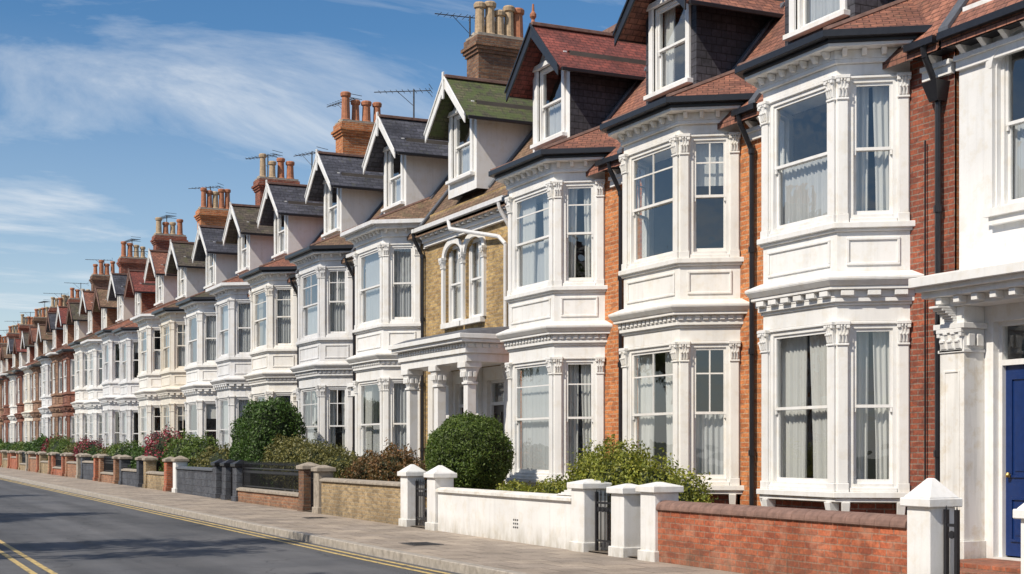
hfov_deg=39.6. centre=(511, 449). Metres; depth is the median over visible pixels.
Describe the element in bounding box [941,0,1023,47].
roof
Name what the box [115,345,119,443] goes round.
curtains
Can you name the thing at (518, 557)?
pavement
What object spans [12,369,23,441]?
bay window
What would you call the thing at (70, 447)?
garden bush
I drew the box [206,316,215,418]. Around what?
curtains
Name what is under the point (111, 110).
sky
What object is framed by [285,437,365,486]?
garden bush
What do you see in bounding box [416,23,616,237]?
roof
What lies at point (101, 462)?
gate pier
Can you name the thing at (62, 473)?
gate pier
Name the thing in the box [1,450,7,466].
gate pier
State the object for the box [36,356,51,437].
bay window
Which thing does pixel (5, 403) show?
window glass
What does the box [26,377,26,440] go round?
window glass
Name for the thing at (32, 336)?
dormer
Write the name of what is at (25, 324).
chimney
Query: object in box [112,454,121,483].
gate pier
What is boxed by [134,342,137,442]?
curtains
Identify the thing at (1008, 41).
cornice
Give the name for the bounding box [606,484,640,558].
gate pier
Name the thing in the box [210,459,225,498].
gate pier
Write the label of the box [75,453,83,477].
gate pier
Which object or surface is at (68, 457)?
gate pier
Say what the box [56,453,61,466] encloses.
iron railing
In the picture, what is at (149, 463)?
gate pier
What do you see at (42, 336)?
dormer
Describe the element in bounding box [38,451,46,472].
gate pier
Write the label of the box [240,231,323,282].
roof
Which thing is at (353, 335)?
drainpipe
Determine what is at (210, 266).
sash windows
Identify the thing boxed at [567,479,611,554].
gate pier
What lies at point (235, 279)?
roof
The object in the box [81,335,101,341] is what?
roof
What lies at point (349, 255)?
cornice
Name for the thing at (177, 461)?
gate pier
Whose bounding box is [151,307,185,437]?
bay window
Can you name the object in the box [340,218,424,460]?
bay window
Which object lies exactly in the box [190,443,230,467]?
clipped hedge
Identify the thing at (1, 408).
bay window
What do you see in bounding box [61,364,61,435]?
curtains
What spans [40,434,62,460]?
garden bush
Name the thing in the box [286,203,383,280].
roof
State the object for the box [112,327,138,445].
bay window
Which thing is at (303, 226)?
dormer
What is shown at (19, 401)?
window glass
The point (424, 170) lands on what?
dormer
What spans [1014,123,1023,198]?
curtains
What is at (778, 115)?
sash windows
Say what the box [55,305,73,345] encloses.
dormer
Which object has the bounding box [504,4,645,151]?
dormer
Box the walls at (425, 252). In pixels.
[365,240,427,506]
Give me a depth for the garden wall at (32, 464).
79.19 m
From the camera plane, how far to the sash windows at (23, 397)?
105.50 m
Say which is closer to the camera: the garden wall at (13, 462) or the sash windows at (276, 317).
the sash windows at (276, 317)
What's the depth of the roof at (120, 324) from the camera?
70.94 m
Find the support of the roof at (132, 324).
attached to the walls
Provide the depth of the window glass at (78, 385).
80.75 m
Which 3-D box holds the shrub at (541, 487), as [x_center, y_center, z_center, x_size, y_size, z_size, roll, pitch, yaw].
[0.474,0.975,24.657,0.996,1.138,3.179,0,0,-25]
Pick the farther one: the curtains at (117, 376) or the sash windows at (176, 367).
the curtains at (117, 376)
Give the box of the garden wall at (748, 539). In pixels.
[656,500,906,573]
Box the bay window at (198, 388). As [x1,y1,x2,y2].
[176,297,216,438]
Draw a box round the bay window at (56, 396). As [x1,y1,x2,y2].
[45,352,62,436]
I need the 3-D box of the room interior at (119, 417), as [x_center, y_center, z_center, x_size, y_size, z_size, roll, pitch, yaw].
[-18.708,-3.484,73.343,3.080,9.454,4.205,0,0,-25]
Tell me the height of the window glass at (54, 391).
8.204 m
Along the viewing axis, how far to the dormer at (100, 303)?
75.88 m
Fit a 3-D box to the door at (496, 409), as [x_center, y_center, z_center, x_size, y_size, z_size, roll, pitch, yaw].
[-0.599,-0.104,32.123,0.125,2.850,2.850,0,0,-25]
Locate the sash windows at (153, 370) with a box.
[140,275,160,445]
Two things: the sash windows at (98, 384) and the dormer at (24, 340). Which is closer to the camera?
the sash windows at (98, 384)
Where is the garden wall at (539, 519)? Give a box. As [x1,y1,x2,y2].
[435,487,570,549]
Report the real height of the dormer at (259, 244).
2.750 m
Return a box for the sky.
[0,0,625,338]
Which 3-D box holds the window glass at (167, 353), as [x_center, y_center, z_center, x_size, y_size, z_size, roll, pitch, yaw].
[-14.155,-3.741,59.561,0.806,8.047,3.872,0,0,-21]
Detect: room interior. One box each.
[119,286,124,440]
[136,283,155,445]
[157,264,165,430]
[179,256,191,437]
[206,241,237,444]
[240,221,257,268]
[276,201,323,405]
[332,172,383,451]
[387,138,447,205]
[453,100,532,403]
[537,50,645,459]
[654,0,784,470]
[792,0,955,478]
[1008,50,1023,557]
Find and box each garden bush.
[1,442,10,449]
[16,442,27,450]
[33,435,47,451]
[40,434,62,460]
[54,438,76,452]
[62,440,84,452]
[83,446,102,460]
[96,443,118,454]
[118,443,142,455]
[128,442,148,468]
[155,429,202,471]
[180,431,222,466]
[259,434,319,491]
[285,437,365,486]
[338,437,426,499]
[551,433,717,544]
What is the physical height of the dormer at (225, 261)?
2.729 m
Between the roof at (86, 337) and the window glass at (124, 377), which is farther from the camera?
the roof at (86, 337)
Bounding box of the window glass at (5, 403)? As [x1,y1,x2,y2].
[5,385,5,441]
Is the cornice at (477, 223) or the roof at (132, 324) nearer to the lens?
the cornice at (477, 223)
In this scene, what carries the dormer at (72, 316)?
on the roof
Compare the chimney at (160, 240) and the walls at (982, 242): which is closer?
the walls at (982, 242)
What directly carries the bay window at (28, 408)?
on the front garden ground
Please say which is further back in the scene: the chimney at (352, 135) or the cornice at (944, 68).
the chimney at (352, 135)
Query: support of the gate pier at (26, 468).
on the front garden ground
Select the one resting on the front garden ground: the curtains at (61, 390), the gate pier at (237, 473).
the gate pier at (237, 473)
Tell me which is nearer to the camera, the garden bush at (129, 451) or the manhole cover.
the manhole cover
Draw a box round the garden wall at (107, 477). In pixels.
[100,472,112,482]
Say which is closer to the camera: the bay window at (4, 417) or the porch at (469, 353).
the porch at (469, 353)
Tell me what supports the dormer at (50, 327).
on the roof
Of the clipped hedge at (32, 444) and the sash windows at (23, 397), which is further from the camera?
the sash windows at (23, 397)
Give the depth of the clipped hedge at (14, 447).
91.36 m
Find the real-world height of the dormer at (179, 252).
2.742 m
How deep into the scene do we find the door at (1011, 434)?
17.75 m
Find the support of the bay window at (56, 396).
on the front garden ground
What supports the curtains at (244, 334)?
attached to the bay window at (230, 383)
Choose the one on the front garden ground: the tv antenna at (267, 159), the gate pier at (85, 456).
the gate pier at (85, 456)
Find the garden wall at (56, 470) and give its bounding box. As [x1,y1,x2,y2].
[52,466,60,475]
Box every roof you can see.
[71,333,95,342]
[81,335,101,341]
[97,318,132,331]
[112,322,137,330]
[131,300,176,317]
[152,296,190,311]
[178,290,215,309]
[208,275,249,296]
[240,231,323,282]
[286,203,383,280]
[342,179,447,260]
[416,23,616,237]
[490,78,645,205]
[602,1,784,166]
[737,0,968,118]
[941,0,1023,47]
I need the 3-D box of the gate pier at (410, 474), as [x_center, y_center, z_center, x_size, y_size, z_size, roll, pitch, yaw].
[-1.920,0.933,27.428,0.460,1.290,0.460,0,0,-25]
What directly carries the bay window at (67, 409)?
on the front garden ground
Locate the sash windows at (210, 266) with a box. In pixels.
[188,253,215,443]
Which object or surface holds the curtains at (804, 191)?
attached to the bay window at (836, 273)
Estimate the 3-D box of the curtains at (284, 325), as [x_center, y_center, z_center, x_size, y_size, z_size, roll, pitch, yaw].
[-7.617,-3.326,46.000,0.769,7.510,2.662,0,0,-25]
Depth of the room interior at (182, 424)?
60.51 m
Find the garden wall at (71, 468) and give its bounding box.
[66,461,75,477]
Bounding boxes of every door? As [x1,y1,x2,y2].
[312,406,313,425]
[459,380,503,486]
[999,319,1023,556]
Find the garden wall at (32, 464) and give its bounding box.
[29,457,35,471]
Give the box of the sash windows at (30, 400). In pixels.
[25,344,36,442]
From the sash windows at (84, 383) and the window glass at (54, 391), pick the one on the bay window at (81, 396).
the sash windows at (84, 383)
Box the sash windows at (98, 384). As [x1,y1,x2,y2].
[89,308,104,446]
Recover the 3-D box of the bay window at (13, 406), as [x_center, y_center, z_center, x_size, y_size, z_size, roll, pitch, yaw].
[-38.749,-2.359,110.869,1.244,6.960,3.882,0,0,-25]
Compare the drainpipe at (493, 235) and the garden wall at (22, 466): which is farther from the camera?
the garden wall at (22, 466)
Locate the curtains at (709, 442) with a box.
[638,7,722,474]
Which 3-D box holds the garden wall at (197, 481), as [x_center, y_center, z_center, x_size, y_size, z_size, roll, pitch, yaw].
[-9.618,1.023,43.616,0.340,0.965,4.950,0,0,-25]
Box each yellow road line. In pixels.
[0,540,57,573]
[0,550,36,573]
[1,478,450,573]
[1,479,433,573]
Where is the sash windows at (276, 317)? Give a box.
[253,214,292,404]
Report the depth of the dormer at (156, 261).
62.79 m
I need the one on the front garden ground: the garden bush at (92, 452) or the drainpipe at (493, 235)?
the garden bush at (92, 452)
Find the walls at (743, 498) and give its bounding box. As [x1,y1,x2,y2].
[637,121,761,505]
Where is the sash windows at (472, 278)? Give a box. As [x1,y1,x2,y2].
[449,114,480,321]
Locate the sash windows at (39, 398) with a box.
[33,341,45,439]
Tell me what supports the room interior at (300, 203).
attached to the roof at (281, 261)
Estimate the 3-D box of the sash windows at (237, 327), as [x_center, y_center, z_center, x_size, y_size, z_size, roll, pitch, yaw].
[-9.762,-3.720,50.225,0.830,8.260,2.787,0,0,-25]
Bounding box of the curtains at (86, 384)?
[85,355,86,436]
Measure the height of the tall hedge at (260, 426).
3.160 m
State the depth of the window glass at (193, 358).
54.70 m
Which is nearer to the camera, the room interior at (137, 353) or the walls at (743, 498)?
the walls at (743, 498)
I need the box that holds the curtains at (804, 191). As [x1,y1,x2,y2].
[780,0,888,478]
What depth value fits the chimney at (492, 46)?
35.39 m
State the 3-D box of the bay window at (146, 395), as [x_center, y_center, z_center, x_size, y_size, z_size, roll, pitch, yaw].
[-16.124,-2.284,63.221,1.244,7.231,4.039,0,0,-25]
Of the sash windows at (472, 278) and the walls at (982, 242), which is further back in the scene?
the sash windows at (472, 278)
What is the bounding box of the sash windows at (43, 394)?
[42,330,54,437]
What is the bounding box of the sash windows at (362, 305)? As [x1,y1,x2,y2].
[359,151,413,456]
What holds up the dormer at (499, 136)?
on the roof at (446, 202)
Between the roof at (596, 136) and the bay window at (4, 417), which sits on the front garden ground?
the bay window at (4, 417)
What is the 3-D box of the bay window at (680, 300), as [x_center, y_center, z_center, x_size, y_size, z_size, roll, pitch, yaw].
[2.544,-2.060,23.901,1.240,7.120,3.790,0,0,-25]
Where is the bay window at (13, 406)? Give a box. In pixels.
[5,374,16,442]
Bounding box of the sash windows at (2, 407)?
[2,385,2,440]
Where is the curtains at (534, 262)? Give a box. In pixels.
[520,102,590,469]
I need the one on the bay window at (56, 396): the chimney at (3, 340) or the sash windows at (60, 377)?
the sash windows at (60, 377)
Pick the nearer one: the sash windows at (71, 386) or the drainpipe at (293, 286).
the drainpipe at (293, 286)
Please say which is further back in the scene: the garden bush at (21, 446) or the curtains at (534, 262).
the garden bush at (21, 446)
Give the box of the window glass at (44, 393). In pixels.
[43,368,44,436]
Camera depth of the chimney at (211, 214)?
62.16 m
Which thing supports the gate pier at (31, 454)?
on the front garden ground
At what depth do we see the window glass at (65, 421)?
85.06 m
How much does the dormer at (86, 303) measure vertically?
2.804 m
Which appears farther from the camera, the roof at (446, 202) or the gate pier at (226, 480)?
the gate pier at (226, 480)
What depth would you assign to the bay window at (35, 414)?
96.96 m
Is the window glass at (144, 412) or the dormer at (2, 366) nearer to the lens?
the window glass at (144, 412)
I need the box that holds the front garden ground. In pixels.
[97,480,636,556]
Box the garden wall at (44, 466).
[40,461,47,473]
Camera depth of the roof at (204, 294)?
53.26 m
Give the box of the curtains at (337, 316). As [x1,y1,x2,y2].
[307,208,344,447]
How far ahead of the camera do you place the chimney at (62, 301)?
105.63 m
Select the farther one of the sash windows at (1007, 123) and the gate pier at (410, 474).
the gate pier at (410, 474)
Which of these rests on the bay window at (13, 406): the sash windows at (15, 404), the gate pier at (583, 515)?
the sash windows at (15, 404)
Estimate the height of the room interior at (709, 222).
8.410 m
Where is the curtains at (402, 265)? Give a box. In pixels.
[365,178,410,457]
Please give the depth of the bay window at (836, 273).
19.35 m
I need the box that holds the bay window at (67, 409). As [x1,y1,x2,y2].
[56,349,74,440]
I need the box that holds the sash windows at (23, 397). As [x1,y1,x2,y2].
[18,347,28,441]
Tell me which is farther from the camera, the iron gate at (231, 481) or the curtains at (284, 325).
the curtains at (284, 325)
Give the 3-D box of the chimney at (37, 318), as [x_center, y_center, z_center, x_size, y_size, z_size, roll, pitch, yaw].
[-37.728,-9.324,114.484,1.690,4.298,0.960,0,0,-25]
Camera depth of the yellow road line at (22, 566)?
20.14 m
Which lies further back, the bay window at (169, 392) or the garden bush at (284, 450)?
the bay window at (169, 392)
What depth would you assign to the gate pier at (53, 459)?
71.94 m
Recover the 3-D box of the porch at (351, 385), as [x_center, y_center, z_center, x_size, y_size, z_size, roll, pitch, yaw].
[-4.066,-0.175,38.580,0.450,3.250,1.190,0,0,-25]
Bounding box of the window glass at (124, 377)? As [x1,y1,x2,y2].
[123,293,139,445]
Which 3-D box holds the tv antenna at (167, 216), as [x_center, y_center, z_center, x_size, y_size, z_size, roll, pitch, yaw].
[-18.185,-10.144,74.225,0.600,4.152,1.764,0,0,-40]
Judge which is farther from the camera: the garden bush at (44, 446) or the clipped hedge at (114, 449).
the garden bush at (44, 446)
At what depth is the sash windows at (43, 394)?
92.53 m
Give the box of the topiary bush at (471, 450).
[423,410,515,489]
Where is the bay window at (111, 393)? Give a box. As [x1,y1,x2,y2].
[95,329,119,446]
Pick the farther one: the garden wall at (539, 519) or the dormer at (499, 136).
the dormer at (499, 136)
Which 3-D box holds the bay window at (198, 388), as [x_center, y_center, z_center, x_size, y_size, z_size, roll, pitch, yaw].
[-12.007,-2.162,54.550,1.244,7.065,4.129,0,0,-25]
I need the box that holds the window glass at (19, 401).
[18,380,19,440]
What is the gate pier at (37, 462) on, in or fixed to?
on the front garden ground
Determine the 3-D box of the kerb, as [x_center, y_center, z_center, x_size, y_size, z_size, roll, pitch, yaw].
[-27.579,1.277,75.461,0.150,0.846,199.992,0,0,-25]
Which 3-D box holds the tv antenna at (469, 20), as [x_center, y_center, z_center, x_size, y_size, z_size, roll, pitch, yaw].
[-1.327,-9.790,38.401,1.540,4.080,0.600,0,0,-25]
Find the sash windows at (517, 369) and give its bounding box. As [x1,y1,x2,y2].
[513,66,595,475]
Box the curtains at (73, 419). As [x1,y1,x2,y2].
[72,361,74,443]
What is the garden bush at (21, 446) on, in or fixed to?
on the front garden ground
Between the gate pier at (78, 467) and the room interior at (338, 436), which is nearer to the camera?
the room interior at (338, 436)
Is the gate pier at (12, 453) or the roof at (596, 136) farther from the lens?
the gate pier at (12, 453)
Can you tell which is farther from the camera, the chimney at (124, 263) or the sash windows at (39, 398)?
the sash windows at (39, 398)
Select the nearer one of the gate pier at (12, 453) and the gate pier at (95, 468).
the gate pier at (95, 468)
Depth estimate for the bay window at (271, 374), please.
44.80 m
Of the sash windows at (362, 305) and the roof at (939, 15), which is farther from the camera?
the sash windows at (362, 305)
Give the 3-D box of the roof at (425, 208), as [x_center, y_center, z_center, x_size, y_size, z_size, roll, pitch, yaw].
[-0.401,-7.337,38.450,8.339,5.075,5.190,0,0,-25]
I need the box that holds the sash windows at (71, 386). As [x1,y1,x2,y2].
[63,321,76,442]
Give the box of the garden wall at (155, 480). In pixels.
[146,471,163,490]
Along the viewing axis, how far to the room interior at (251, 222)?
50.99 m
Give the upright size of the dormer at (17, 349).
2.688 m
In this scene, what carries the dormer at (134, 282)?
on the roof at (132, 324)
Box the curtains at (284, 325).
[258,233,290,400]
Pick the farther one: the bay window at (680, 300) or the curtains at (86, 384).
the curtains at (86, 384)
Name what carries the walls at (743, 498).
on the ground
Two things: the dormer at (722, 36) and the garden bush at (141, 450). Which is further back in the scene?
the garden bush at (141, 450)
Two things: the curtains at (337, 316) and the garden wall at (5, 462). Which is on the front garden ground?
the garden wall at (5, 462)
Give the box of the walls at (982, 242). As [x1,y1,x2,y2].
[959,0,1023,560]
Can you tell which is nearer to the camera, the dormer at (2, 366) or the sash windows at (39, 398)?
the sash windows at (39, 398)
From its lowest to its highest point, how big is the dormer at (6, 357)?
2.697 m
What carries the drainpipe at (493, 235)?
attached to the walls at (494, 287)
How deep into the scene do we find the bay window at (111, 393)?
70.90 m
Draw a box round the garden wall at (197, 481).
[175,466,212,497]
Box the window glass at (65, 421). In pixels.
[64,362,66,438]
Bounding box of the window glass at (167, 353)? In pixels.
[164,268,183,432]
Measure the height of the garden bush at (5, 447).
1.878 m
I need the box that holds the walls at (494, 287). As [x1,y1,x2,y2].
[428,186,507,436]
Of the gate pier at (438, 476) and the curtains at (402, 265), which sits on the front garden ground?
the gate pier at (438, 476)
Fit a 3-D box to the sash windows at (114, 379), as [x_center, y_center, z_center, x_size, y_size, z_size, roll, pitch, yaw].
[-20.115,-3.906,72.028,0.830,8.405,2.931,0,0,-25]
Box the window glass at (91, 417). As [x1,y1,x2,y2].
[90,308,104,439]
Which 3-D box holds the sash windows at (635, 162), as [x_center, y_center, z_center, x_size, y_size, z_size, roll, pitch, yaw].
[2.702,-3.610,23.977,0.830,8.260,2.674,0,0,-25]
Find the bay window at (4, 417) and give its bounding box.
[0,373,9,442]
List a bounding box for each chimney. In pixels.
[0,334,6,345]
[6,323,20,340]
[18,314,32,337]
[32,307,48,326]
[48,295,69,311]
[66,288,89,304]
[89,260,114,290]
[116,241,146,273]
[150,217,187,250]
[194,187,230,229]
[251,153,299,204]
[331,91,381,154]
[461,1,524,81]
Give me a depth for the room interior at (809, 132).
21.91 m
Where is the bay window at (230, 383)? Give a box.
[206,282,250,448]
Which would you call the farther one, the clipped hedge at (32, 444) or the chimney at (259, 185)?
the clipped hedge at (32, 444)
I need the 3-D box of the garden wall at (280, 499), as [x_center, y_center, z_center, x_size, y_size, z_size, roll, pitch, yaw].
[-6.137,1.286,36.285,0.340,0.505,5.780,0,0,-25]
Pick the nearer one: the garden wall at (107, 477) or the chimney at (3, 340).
the garden wall at (107, 477)
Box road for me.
[0,478,460,573]
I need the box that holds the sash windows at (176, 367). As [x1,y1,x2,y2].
[163,267,184,437]
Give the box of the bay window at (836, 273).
[735,25,931,514]
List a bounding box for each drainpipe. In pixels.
[289,278,298,419]
[344,258,355,453]
[411,233,424,464]
[447,202,508,326]
[607,162,623,455]
[736,114,755,505]
[920,46,949,481]
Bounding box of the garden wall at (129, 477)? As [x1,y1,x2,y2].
[121,468,136,486]
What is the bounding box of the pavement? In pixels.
[0,467,743,573]
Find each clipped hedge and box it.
[9,441,26,450]
[24,433,44,460]
[46,433,74,459]
[106,439,143,471]
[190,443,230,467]
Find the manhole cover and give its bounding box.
[402,542,443,545]
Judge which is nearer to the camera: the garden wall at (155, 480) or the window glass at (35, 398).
the garden wall at (155, 480)
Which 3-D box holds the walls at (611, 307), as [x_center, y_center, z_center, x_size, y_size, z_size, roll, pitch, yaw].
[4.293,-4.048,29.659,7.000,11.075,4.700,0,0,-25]
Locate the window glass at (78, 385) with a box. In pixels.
[77,355,78,440]
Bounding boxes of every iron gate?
[231,467,232,495]
[311,471,313,511]
[415,479,426,526]
[595,489,610,550]
[943,505,959,573]
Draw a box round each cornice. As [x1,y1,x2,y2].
[291,254,354,288]
[346,229,427,269]
[414,195,507,328]
[502,156,621,218]
[611,107,759,177]
[742,35,954,137]
[936,0,1023,225]
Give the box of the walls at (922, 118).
[762,50,958,514]
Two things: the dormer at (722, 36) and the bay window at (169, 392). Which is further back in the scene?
the bay window at (169, 392)
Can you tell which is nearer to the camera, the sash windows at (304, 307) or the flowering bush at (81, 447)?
the sash windows at (304, 307)
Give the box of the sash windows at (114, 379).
[104,296,120,447]
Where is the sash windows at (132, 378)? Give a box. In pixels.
[121,293,139,447]
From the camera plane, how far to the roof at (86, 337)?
79.49 m
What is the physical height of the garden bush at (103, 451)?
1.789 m
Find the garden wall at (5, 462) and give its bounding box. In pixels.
[3,458,7,467]
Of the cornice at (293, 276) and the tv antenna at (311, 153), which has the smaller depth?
the cornice at (293, 276)
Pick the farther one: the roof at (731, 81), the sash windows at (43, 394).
the sash windows at (43, 394)
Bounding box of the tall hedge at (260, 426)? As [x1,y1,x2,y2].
[227,394,306,490]
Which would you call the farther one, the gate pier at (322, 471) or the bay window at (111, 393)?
the bay window at (111, 393)
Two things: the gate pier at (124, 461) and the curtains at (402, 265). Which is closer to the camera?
the curtains at (402, 265)
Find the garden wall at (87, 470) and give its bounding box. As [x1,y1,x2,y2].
[82,461,92,479]
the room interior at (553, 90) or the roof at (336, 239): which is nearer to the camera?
the room interior at (553, 90)
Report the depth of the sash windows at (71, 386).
83.91 m
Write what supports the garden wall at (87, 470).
on the front garden ground
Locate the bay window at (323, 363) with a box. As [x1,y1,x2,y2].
[285,245,353,454]
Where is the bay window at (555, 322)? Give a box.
[488,147,615,486]
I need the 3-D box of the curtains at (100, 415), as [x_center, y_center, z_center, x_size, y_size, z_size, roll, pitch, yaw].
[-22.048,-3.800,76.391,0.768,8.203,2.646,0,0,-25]
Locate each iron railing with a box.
[22,452,25,462]
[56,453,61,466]
[104,455,112,471]
[242,461,301,491]
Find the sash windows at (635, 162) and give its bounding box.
[630,0,728,481]
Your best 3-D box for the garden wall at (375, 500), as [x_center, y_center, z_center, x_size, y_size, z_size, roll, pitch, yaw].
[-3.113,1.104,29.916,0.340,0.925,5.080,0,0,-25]
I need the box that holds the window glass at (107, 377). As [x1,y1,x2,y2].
[105,296,120,446]
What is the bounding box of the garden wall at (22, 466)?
[19,463,25,469]
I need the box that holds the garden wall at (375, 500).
[319,478,400,524]
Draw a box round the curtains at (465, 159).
[456,145,480,318]
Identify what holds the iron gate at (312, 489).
attached to the gate pier at (322, 471)
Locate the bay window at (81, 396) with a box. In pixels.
[68,341,87,441]
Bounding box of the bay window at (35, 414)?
[27,364,41,440]
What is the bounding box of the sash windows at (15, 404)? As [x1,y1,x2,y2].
[11,353,20,442]
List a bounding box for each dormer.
[0,344,12,370]
[0,346,5,373]
[6,338,18,367]
[13,337,26,367]
[20,332,34,363]
[28,326,42,360]
[36,323,52,353]
[45,311,62,349]
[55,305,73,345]
[66,301,87,341]
[79,289,100,334]
[92,286,117,329]
[107,272,134,322]
[124,268,155,315]
[144,248,177,306]
[165,239,205,300]
[191,223,237,288]
[222,202,273,274]
[257,180,323,259]
[304,149,383,238]
[362,112,447,213]
[424,72,532,200]
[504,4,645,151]
[612,0,784,104]
[783,0,895,45]
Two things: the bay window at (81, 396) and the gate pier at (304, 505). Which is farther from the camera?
the bay window at (81, 396)
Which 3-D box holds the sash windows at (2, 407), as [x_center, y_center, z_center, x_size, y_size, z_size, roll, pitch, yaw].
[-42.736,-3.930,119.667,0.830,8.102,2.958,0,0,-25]
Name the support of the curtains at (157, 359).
attached to the bay window at (146, 395)
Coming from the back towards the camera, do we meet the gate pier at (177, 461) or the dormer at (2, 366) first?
the dormer at (2, 366)
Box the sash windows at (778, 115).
[771,0,896,487]
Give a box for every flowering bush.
[71,435,105,460]
[141,422,181,471]
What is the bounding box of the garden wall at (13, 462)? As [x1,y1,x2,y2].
[10,456,15,468]
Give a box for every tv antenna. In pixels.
[161,213,176,221]
[188,183,222,189]
[246,150,281,176]
[295,147,327,169]
[327,94,361,107]
[374,84,431,117]
[435,12,474,36]
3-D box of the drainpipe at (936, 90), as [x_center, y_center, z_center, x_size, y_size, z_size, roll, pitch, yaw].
[5.448,-1.904,18.634,0.372,6.708,0.432,0,0,-25]
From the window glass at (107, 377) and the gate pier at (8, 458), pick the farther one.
the gate pier at (8, 458)
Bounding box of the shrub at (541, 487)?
[496,474,568,493]
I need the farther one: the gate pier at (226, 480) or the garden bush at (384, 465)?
the gate pier at (226, 480)
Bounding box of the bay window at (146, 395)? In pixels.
[130,314,160,446]
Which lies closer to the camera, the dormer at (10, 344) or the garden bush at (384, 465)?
the garden bush at (384, 465)
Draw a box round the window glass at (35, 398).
[34,375,35,439]
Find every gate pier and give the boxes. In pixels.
[0,450,2,466]
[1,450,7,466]
[7,450,11,467]
[9,450,15,468]
[15,450,20,468]
[18,451,24,469]
[25,451,29,470]
[27,451,35,470]
[35,451,41,471]
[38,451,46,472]
[47,452,52,473]
[50,452,59,474]
[60,452,66,475]
[64,452,73,476]
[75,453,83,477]
[79,453,91,478]
[92,454,100,480]
[97,454,108,481]
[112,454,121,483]
[118,455,132,484]
[135,455,146,486]
[142,456,157,487]
[162,457,174,491]
[171,456,189,492]
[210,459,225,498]
[220,459,235,499]
[230,460,246,501]
[296,462,319,511]
[311,465,335,513]
[397,464,425,528]
[424,465,456,530]
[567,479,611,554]
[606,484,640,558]
[635,482,683,561]
[900,478,962,573]
[1013,503,1023,573]
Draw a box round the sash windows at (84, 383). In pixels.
[76,311,90,441]
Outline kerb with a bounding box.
[0,474,527,573]
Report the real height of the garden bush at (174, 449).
2.366 m
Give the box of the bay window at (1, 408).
[0,378,3,438]
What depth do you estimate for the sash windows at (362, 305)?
36.55 m
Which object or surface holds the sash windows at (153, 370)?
attached to the bay window at (146, 395)
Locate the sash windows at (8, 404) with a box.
[4,381,9,443]
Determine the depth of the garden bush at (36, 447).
80.75 m
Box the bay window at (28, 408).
[19,366,32,441]
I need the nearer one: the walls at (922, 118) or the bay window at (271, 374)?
the walls at (922, 118)
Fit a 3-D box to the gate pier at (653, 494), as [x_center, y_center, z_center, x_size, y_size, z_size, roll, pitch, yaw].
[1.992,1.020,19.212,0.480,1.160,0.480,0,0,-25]
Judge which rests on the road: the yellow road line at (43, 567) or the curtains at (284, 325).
the yellow road line at (43, 567)
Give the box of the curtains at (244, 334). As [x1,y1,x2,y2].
[224,252,250,446]
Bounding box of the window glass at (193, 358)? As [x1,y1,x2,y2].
[189,318,196,437]
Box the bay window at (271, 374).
[239,266,297,490]
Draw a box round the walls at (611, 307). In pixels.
[520,172,623,519]
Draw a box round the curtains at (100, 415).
[100,354,101,445]
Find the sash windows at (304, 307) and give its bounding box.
[301,185,347,450]
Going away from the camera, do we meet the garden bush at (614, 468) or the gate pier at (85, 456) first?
the garden bush at (614, 468)
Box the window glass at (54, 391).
[54,364,54,433]
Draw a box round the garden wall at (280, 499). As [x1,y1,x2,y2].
[236,487,298,509]
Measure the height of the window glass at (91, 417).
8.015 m
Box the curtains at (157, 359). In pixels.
[155,351,159,437]
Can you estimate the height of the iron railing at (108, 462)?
1.090 m
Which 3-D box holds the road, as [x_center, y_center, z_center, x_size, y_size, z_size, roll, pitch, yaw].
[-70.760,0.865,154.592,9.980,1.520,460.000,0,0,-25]
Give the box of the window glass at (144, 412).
[142,275,160,445]
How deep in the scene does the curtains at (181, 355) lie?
58.05 m
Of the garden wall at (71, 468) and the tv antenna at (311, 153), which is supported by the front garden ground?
the garden wall at (71, 468)
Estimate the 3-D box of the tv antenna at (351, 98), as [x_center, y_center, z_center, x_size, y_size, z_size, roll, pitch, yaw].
[-5.804,-9.831,48.164,0.600,4.080,1.659,0,0,-41]
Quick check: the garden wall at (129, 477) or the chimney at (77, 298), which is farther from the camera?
the chimney at (77, 298)
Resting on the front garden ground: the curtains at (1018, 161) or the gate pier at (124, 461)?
the gate pier at (124, 461)
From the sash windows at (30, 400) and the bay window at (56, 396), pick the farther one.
the sash windows at (30, 400)
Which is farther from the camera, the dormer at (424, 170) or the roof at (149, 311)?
the roof at (149, 311)
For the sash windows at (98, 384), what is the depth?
75.25 m
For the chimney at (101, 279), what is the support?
on the walls
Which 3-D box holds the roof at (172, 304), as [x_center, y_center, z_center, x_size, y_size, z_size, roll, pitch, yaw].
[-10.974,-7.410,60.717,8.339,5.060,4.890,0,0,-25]
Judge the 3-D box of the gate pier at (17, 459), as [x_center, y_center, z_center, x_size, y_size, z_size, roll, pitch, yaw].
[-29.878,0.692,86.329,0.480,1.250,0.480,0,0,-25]
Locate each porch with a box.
[293,390,314,425]
[347,383,354,396]
[388,327,508,514]
[908,260,1023,573]
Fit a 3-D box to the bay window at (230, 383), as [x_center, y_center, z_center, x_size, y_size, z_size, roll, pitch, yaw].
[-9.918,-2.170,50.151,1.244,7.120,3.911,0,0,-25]
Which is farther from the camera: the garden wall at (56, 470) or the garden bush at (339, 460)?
the garden wall at (56, 470)
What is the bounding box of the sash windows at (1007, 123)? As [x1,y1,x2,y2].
[1001,54,1023,205]
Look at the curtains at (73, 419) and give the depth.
84.04 m
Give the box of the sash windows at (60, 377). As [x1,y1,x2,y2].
[53,325,65,437]
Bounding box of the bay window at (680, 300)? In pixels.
[600,93,753,504]
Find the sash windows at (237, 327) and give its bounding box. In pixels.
[219,234,250,447]
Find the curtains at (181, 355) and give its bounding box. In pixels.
[178,325,184,420]
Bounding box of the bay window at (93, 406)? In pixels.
[80,339,102,441]
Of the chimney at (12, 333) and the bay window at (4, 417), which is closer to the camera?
the bay window at (4, 417)

